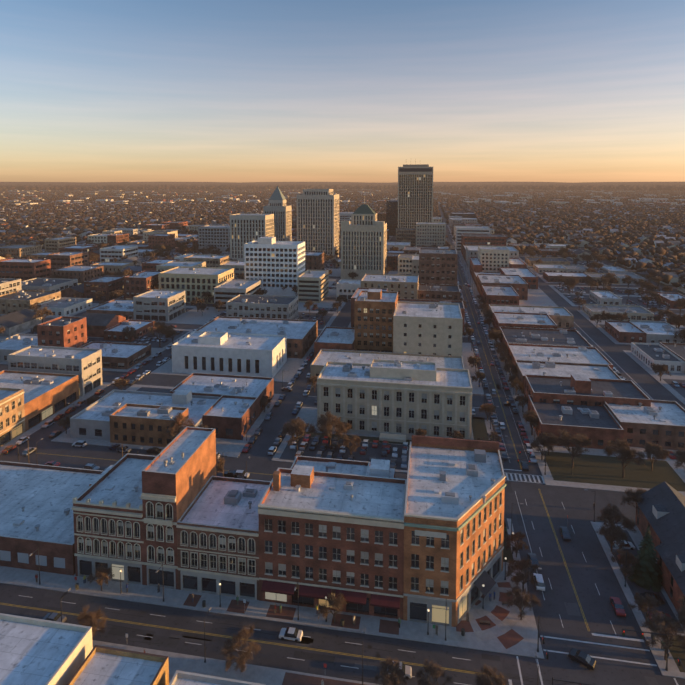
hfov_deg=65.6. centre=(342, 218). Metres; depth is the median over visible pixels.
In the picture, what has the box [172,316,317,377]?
white civic building
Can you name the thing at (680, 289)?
trees
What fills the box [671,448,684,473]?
tree
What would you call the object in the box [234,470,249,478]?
car
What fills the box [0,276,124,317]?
block
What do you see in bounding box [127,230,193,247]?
block
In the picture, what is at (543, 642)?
traffic signal
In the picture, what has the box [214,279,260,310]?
garage
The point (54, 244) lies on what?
block
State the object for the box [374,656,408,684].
tree
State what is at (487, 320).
tree
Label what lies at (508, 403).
car
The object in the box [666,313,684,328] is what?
tree
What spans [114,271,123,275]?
tree
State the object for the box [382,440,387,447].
car
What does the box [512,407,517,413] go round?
car
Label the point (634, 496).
tree
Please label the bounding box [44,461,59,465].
car
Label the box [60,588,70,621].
street lamp
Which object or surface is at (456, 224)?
block
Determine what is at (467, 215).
dark glass
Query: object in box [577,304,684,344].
block
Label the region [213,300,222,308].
tree
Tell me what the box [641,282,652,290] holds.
tree
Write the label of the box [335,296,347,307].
tree
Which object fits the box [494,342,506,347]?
tree
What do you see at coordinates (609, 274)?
tree
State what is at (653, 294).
tree
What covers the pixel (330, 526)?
brick building
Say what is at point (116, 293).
tree
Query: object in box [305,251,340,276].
block
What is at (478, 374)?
tree
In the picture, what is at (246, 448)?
car
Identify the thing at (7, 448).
car
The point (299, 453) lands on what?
car
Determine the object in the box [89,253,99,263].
tree
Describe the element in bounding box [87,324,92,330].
tree
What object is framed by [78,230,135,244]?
block
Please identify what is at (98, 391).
car
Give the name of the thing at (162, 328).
tree
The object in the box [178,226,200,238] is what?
block
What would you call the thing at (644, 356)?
block
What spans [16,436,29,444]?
car
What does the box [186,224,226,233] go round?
block
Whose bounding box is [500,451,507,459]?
car
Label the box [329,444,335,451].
car
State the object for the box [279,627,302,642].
car
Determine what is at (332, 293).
block
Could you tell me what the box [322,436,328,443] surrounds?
car
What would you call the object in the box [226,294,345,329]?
block
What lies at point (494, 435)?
tree
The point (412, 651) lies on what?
road markings
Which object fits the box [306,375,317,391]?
tree
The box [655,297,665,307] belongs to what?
tree
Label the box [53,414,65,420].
car
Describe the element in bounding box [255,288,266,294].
tree
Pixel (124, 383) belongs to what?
tree
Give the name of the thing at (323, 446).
car
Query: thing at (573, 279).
tree
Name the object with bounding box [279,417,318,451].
tree
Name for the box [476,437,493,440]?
tree
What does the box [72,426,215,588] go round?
arched brick building
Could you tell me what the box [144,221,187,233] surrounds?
block
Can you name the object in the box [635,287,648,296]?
tree
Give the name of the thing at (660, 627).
tree
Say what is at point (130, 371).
car
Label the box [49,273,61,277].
tree
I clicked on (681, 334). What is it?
tree
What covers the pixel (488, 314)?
tree
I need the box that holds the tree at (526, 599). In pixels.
[503,584,541,619]
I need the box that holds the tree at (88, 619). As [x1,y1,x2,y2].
[71,604,107,636]
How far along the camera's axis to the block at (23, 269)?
412.39 m
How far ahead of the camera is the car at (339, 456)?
150.19 m
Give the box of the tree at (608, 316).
[599,310,617,320]
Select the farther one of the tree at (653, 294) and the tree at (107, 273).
the tree at (107, 273)
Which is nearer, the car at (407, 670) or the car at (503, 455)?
the car at (407, 670)
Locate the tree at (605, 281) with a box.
[596,276,608,290]
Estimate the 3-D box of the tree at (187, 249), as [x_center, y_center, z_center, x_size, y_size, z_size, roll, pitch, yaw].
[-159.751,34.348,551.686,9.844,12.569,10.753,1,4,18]
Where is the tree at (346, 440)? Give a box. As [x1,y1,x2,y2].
[336,434,361,455]
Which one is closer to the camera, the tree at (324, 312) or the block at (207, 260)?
the tree at (324, 312)
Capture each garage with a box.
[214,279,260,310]
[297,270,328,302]
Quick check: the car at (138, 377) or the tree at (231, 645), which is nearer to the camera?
the tree at (231, 645)
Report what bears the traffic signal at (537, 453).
on the sidewalks
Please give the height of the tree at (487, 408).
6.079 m
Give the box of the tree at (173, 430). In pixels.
[164,413,194,437]
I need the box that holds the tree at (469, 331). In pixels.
[462,328,474,341]
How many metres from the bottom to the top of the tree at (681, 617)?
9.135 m
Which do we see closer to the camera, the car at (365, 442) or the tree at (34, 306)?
the car at (365, 442)
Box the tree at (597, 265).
[592,262,602,272]
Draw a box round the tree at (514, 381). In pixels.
[509,377,523,393]
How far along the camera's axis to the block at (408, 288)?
316.86 m
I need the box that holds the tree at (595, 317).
[589,313,602,322]
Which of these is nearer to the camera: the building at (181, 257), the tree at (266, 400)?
the tree at (266, 400)
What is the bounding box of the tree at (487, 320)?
[483,318,493,326]
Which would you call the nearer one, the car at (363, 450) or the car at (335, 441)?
the car at (363, 450)
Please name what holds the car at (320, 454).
on the roads
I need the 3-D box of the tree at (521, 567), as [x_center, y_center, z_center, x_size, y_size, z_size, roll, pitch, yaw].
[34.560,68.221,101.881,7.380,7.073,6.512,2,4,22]
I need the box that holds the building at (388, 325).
[310,289,463,380]
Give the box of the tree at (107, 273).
[101,270,113,275]
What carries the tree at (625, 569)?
on the roads
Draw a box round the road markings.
[2,231,677,684]
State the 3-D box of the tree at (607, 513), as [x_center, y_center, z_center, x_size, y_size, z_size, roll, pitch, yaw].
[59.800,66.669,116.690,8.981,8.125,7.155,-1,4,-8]
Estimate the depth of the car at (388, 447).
155.26 m
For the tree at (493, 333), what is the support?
on the roads
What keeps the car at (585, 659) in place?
on the roads
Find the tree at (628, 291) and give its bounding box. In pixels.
[624,290,633,297]
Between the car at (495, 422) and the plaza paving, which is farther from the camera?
the car at (495, 422)
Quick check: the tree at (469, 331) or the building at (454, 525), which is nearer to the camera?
the building at (454, 525)
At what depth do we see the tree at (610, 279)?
386.88 m
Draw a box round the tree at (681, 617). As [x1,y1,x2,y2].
[672,594,684,631]
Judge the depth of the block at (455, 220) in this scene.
833.08 m
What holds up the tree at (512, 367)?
on the roads
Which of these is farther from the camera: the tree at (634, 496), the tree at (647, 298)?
the tree at (647, 298)
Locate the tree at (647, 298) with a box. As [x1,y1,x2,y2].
[642,295,653,306]
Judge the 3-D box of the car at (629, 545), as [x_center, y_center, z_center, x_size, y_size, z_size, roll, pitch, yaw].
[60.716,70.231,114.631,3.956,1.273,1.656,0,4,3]
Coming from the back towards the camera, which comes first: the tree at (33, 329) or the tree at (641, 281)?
the tree at (641, 281)
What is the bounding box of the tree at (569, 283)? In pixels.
[564,281,576,293]
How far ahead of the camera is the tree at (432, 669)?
80.27 m
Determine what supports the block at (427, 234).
on the roads
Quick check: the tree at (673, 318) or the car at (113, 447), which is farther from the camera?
the tree at (673, 318)
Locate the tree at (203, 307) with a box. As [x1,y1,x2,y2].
[196,303,208,314]
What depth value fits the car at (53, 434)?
164.44 m
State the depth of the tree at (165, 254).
517.89 m
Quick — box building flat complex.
[70,373,273,446]
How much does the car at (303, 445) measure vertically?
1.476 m
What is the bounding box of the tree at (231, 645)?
[217,625,261,672]
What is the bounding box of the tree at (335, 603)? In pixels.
[315,593,346,622]
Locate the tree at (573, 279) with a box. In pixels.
[565,276,579,292]
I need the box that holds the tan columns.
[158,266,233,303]
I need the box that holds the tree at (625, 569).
[609,550,639,580]
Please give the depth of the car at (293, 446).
156.81 m
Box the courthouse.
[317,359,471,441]
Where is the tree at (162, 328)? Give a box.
[144,320,172,346]
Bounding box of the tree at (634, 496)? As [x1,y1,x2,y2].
[619,487,649,510]
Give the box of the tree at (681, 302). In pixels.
[675,297,684,314]
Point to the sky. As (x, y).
(569, 91)
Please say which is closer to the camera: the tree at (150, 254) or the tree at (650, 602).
the tree at (650, 602)
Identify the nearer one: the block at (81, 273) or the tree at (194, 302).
the tree at (194, 302)
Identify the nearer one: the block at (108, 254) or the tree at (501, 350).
the tree at (501, 350)
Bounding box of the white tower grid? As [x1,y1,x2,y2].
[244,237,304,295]
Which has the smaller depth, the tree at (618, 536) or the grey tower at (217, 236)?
the tree at (618, 536)
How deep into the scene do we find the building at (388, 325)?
227.95 m
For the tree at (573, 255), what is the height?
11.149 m
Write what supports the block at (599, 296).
on the roads
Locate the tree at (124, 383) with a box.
[113,379,129,389]
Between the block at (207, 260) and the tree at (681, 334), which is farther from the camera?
the block at (207, 260)
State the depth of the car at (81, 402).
186.96 m
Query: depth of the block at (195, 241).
635.38 m
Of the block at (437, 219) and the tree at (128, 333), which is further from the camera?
the block at (437, 219)
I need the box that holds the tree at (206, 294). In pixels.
[201,292,210,302]
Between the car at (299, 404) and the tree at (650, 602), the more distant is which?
the car at (299, 404)
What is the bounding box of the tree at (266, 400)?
[260,395,271,411]
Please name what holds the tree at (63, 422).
on the roads
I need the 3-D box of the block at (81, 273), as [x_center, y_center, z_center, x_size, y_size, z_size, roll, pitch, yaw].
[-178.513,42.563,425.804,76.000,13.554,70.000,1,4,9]
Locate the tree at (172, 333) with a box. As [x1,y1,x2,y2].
[165,329,179,342]
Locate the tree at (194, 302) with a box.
[190,297,203,311]
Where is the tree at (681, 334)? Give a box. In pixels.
[673,329,684,342]
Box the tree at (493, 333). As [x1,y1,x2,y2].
[487,329,502,342]
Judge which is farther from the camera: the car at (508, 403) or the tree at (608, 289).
the tree at (608, 289)
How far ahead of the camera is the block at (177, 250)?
593.07 m
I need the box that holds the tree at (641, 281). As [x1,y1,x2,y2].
[635,278,648,286]
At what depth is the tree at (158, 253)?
525.60 m
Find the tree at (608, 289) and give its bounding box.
[604,286,614,291]
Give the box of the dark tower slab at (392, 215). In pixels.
[386,200,397,235]
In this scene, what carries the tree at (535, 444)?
on the roads
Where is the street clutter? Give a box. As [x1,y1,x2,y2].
[0,325,664,684]
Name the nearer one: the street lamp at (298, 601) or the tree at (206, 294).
the street lamp at (298, 601)
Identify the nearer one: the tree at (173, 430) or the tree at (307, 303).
the tree at (173, 430)
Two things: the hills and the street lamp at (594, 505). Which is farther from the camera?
the hills
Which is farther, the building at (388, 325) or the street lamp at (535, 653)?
the building at (388, 325)
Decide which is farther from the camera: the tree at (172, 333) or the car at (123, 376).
the tree at (172, 333)
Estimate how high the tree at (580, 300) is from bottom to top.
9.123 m
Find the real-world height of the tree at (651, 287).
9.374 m
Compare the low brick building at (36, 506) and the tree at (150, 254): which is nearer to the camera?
the low brick building at (36, 506)
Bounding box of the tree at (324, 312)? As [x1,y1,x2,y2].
[314,309,327,320]
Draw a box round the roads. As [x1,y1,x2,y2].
[0,204,684,684]
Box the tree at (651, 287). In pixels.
[647,285,660,291]
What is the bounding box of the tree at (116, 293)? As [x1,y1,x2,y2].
[108,289,125,298]
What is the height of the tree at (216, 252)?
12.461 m
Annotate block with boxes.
[0,244,58,259]
[0,251,88,280]
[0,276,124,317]
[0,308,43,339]
[0,313,192,371]
[44,237,98,251]
[51,259,179,284]
[59,245,141,263]
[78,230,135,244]
[86,270,223,324]
[110,228,150,238]
[118,257,148,265]
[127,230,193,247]
[128,234,174,256]
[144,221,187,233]
[156,254,244,278]
[158,244,229,257]
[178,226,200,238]
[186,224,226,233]
[192,239,198,247]
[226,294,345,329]
[278,278,339,297]
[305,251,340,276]
[339,227,340,250]
[348,274,467,336]
[377,212,385,222]
[387,252,418,274]
[388,246,448,252]
[396,222,445,246]
[419,248,456,284]
[433,217,441,221]
[447,216,476,228]
[449,218,481,232]
[451,223,475,237]
[508,243,585,255]
[519,250,607,267]
[529,264,645,284]
[549,285,684,309]
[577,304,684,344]
[623,342,684,404]
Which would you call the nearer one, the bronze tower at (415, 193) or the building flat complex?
the building flat complex
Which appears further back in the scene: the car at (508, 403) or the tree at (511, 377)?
the tree at (511, 377)
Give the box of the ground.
[0,184,683,205]
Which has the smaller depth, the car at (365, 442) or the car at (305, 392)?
the car at (365, 442)
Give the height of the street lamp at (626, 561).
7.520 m
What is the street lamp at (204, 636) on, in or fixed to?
on the sidewalks
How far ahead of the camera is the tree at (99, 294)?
339.81 m
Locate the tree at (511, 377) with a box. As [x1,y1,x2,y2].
[507,374,520,383]
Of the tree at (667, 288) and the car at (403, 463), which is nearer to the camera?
the car at (403, 463)
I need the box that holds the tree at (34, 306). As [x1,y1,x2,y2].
[27,302,41,311]
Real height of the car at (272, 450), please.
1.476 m
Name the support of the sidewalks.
on the roads
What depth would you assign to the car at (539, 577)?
102.92 m
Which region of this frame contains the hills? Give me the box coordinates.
[0,182,684,185]
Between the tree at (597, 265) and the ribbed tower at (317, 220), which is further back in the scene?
the ribbed tower at (317, 220)
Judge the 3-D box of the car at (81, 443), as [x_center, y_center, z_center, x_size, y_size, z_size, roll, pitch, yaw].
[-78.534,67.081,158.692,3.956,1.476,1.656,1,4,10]
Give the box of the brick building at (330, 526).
[258,456,406,619]
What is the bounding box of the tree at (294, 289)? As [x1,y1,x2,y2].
[291,285,297,295]
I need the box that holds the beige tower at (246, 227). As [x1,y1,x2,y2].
[230,213,273,260]
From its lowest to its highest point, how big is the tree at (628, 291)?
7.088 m
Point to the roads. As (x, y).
(590, 568)
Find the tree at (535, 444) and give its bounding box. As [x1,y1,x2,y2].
[529,437,554,459]
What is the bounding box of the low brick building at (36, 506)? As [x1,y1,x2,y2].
[0,461,112,574]
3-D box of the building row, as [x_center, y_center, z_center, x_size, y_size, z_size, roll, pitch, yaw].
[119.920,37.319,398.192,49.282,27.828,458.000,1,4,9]
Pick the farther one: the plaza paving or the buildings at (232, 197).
the buildings at (232, 197)
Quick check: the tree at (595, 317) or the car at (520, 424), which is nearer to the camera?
the car at (520, 424)
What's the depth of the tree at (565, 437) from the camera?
145.37 m
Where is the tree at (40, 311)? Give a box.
[33,305,53,322]
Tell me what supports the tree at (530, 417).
on the roads
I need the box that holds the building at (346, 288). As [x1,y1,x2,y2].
[336,279,360,299]
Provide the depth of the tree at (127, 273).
423.17 m
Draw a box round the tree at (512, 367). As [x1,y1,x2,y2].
[504,360,517,374]
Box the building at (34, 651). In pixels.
[0,613,265,684]
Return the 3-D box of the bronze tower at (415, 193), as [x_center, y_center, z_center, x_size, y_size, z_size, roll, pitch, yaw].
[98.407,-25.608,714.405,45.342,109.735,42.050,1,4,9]
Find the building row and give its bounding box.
[455,226,650,406]
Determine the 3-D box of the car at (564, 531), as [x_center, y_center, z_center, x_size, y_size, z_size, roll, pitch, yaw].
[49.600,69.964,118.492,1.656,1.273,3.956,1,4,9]
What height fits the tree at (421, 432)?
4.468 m
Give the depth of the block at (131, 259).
490.61 m
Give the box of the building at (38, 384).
[0,345,102,446]
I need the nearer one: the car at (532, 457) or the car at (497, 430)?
the car at (532, 457)
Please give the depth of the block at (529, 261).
513.13 m
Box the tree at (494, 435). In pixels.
[486,430,501,440]
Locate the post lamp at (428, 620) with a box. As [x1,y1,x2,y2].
[427,608,428,634]
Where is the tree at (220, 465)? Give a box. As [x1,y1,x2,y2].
[216,454,225,475]
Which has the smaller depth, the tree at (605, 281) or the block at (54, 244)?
the tree at (605, 281)
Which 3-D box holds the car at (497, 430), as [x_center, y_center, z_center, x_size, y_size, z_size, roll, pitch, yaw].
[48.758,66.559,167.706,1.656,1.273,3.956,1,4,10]
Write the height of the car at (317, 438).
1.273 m
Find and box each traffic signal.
[0,444,19,461]
[519,451,545,474]
[537,615,548,658]
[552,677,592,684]
[621,629,668,670]
[678,657,684,669]
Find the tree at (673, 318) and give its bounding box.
[667,315,684,327]
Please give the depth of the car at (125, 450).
154.90 m
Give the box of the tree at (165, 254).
[160,251,169,257]
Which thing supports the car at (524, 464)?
on the roads
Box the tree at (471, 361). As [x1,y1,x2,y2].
[467,355,482,371]
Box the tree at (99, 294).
[93,291,103,301]
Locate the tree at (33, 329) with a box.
[31,323,40,333]
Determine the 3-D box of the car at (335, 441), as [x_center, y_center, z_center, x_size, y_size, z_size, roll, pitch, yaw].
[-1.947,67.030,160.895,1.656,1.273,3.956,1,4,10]
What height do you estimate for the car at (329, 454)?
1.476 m
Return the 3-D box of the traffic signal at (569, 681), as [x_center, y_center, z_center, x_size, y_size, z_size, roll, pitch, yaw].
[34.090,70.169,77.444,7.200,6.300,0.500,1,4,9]
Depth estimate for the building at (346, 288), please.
355.52 m
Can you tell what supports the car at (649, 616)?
on the roads
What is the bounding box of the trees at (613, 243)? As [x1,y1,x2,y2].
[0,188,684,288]
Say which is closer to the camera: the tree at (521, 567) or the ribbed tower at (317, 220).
the tree at (521, 567)
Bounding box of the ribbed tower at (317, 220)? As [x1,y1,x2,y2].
[297,189,338,259]
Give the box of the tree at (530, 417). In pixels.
[522,410,541,434]
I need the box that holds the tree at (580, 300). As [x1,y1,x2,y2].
[572,297,585,307]
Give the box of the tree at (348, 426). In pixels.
[340,421,351,429]
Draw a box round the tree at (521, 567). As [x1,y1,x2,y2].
[504,557,539,589]
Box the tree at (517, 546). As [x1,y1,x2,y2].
[504,530,528,556]
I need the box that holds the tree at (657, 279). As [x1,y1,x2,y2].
[651,275,663,285]
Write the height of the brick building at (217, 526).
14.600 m
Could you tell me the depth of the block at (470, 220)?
899.35 m
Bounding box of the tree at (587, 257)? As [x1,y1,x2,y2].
[582,254,592,264]
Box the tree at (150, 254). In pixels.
[146,251,155,257]
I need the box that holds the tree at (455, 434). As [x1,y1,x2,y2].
[448,429,463,438]
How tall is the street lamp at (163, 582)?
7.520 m
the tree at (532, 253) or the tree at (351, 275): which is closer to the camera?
the tree at (351, 275)
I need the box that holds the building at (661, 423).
[528,395,684,450]
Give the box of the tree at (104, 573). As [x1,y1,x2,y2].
[87,563,113,590]
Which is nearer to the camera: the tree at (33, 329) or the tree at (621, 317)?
the tree at (33, 329)
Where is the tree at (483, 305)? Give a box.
[477,303,488,309]
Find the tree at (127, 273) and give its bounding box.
[123,270,131,275]
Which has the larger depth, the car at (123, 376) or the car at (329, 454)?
the car at (123, 376)
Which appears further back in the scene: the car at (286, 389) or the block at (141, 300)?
the block at (141, 300)
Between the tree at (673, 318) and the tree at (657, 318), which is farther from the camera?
the tree at (657, 318)
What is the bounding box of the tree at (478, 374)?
[471,370,485,382]
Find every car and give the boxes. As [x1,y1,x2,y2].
[1,445,15,453]
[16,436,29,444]
[22,447,35,455]
[42,419,54,427]
[43,612,66,622]
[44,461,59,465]
[49,430,61,437]
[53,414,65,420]
[65,407,75,413]
[72,440,86,447]
[75,399,85,406]
[83,463,99,469]
[94,389,103,394]
[109,444,119,449]
[116,445,131,452]
[120,374,128,378]
[127,369,135,373]
[129,380,136,384]
[135,375,143,379]
[146,447,161,453]
[224,470,236,477]
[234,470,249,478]
[242,444,250,452]
[248,435,256,443]
[254,428,262,434]
[265,412,272,419]
[268,446,276,454]
[273,438,281,445]
[274,400,281,406]
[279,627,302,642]
[281,387,291,391]
[290,441,295,448]
[292,408,298,414]
[295,451,302,457]
[296,402,302,407]
[299,442,307,449]
[303,390,309,395]
[303,434,310,441]
[309,442,316,450]
[313,435,320,442]
[316,451,322,457]
[319,443,327,451]
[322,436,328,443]
[326,452,332,457]
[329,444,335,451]
[332,437,339,444]
[336,454,342,458]
[340,446,346,452]
[360,446,366,454]
[362,439,368,446]
[372,440,378,447]
[381,448,386,456]
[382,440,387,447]
[385,445,390,452]
[387,661,411,679]
[390,459,394,467]
[392,447,397,457]
[401,450,406,457]
[401,458,406,468]
[492,419,497,425]
[494,427,499,433]
[499,422,504,428]
[499,443,504,450]
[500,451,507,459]
[504,401,515,405]
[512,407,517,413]
[516,421,523,427]
[519,428,525,435]
[520,461,528,470]
[522,436,529,443]
[525,443,532,452]
[528,452,536,462]
[528,553,538,567]
[533,573,544,590]
[559,526,570,540]
[568,648,595,669]
[610,596,625,616]
[613,540,634,549]
[639,592,664,603]
[647,611,672,622]
[668,451,676,458]
[671,381,679,387]
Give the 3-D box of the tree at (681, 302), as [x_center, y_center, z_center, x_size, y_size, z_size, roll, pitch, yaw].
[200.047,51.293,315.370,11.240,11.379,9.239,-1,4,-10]
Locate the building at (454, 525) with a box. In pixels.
[403,435,505,626]
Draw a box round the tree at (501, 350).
[496,345,508,355]
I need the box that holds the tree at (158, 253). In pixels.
[154,250,161,257]
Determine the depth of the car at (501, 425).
169.30 m
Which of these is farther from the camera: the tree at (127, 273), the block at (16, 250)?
the block at (16, 250)
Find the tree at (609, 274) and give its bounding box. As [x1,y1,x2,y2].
[605,272,615,287]
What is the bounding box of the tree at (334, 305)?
[331,302,340,307]
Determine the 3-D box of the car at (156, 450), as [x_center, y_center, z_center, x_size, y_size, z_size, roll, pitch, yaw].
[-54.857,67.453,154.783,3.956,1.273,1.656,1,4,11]
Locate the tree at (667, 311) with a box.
[657,306,675,322]
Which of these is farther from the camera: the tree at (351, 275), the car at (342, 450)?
the tree at (351, 275)
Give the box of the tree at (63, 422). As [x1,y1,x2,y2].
[56,413,71,433]
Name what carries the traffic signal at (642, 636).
on the sidewalks
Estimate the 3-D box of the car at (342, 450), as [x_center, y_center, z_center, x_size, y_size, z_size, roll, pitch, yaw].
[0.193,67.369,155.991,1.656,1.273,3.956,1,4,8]
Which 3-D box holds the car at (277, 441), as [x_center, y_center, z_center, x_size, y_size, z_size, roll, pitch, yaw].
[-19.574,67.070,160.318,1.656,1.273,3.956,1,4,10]
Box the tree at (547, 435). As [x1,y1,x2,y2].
[536,432,559,454]
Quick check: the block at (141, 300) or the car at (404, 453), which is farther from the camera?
the block at (141, 300)
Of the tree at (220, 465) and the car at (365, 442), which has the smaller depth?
the tree at (220, 465)
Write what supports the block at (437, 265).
on the roads
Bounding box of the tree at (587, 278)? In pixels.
[584,276,593,286]
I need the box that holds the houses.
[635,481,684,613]
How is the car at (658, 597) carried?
on the roads
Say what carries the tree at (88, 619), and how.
on the roads
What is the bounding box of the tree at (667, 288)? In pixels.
[661,285,672,291]
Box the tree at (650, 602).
[627,593,664,623]
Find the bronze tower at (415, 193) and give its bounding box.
[398,159,432,227]
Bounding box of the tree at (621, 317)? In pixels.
[612,312,629,321]
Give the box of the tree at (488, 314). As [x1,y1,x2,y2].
[483,310,492,323]
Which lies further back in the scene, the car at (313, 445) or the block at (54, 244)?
the block at (54, 244)
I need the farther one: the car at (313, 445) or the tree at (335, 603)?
the car at (313, 445)
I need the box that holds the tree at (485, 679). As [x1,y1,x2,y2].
[473,663,509,684]
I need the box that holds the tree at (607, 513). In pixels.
[593,502,636,537]
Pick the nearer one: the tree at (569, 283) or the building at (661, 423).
the building at (661, 423)
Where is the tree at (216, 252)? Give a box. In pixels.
[210,249,220,254]
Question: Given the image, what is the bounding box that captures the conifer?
[628,526,662,591]
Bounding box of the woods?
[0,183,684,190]
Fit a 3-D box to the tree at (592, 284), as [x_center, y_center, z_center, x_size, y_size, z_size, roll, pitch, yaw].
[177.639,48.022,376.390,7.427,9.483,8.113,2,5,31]
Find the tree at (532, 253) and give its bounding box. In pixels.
[526,250,535,256]
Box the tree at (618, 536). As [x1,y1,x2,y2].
[594,523,629,550]
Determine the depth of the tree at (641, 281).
380.06 m
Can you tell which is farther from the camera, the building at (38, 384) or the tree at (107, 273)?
the tree at (107, 273)
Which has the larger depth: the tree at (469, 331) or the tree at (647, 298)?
the tree at (647, 298)
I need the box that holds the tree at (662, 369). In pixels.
[651,362,670,380]
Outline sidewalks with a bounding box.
[0,251,684,684]
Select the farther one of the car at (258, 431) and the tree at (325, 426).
the car at (258, 431)
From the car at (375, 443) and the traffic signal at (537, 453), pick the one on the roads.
the car at (375, 443)
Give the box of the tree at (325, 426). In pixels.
[316,410,348,447]
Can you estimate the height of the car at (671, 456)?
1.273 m
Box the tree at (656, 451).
[643,441,669,470]
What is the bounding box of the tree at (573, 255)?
[569,252,577,260]
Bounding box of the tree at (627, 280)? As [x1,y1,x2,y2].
[622,275,635,287]
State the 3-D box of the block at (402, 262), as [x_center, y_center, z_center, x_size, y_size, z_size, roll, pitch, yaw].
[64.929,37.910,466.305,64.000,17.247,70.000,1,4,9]
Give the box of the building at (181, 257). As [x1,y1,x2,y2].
[174,254,216,260]
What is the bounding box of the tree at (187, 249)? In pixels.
[184,246,192,251]
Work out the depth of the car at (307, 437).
161.62 m
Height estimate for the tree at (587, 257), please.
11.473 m
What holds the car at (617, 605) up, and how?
on the roads
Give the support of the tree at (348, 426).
on the roads
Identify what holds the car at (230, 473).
on the roads
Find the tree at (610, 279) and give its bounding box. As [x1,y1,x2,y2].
[606,275,617,286]
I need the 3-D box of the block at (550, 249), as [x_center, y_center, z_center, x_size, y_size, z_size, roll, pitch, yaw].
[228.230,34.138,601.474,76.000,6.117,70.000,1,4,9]
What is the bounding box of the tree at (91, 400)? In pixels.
[85,395,101,406]
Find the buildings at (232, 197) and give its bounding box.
[0,186,684,205]
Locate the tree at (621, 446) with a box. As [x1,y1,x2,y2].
[603,436,646,477]
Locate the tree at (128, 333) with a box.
[121,327,138,342]
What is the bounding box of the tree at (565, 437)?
[551,427,592,467]
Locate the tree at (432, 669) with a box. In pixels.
[414,658,455,684]
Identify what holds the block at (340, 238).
on the roads
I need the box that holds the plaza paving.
[446,582,523,648]
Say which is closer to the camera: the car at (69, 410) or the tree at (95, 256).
the car at (69, 410)
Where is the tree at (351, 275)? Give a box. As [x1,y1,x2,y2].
[348,271,354,279]
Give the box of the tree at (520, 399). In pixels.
[514,393,527,411]
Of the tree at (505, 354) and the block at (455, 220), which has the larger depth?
the block at (455, 220)
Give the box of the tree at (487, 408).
[478,403,495,420]
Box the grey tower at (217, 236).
[198,225,229,251]
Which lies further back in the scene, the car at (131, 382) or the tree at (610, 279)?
the tree at (610, 279)
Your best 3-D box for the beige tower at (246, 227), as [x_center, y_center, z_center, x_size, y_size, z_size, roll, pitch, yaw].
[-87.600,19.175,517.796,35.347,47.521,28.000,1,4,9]
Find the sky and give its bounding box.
[0,0,684,182]
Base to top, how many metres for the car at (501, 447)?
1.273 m
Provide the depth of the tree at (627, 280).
391.25 m
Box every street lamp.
[29,547,40,584]
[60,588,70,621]
[155,563,163,601]
[204,607,210,662]
[294,582,298,619]
[362,628,365,684]
[534,652,538,684]
[584,489,594,521]
[613,548,626,586]
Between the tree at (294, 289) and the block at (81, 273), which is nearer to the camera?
the tree at (294, 289)
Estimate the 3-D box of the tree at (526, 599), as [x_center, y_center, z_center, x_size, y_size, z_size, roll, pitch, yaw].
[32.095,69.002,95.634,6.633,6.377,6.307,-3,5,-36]
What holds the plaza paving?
on the sidewalks
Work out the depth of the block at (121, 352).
240.64 m
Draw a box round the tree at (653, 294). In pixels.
[650,291,660,298]
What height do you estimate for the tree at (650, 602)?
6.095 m
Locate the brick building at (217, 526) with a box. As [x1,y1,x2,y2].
[176,476,270,599]
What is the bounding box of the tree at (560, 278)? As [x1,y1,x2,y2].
[553,275,566,286]
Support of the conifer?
on the ground
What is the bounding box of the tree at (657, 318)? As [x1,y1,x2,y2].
[652,315,662,320]
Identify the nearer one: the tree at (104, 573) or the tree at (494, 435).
the tree at (104, 573)
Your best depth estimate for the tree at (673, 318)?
276.37 m
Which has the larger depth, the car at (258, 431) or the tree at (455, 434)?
the car at (258, 431)
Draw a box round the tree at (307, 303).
[304,300,317,313]
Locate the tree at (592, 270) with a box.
[584,267,595,272]
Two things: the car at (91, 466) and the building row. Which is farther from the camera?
the building row
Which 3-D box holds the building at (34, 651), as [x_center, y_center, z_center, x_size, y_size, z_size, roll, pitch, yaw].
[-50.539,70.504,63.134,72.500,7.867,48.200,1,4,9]
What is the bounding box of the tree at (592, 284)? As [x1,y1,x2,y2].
[588,281,598,289]
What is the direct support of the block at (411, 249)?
on the roads
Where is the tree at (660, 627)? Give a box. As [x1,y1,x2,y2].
[640,612,684,659]
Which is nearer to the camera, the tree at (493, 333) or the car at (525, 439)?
the car at (525, 439)
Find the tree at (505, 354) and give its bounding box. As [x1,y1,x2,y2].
[499,351,512,364]
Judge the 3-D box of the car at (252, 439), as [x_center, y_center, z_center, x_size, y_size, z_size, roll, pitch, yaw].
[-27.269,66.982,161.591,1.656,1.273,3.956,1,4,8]
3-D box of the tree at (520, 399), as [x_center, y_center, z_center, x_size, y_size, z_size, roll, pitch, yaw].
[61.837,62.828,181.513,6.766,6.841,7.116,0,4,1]
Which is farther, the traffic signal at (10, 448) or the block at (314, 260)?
the block at (314, 260)
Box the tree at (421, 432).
[415,428,426,435]

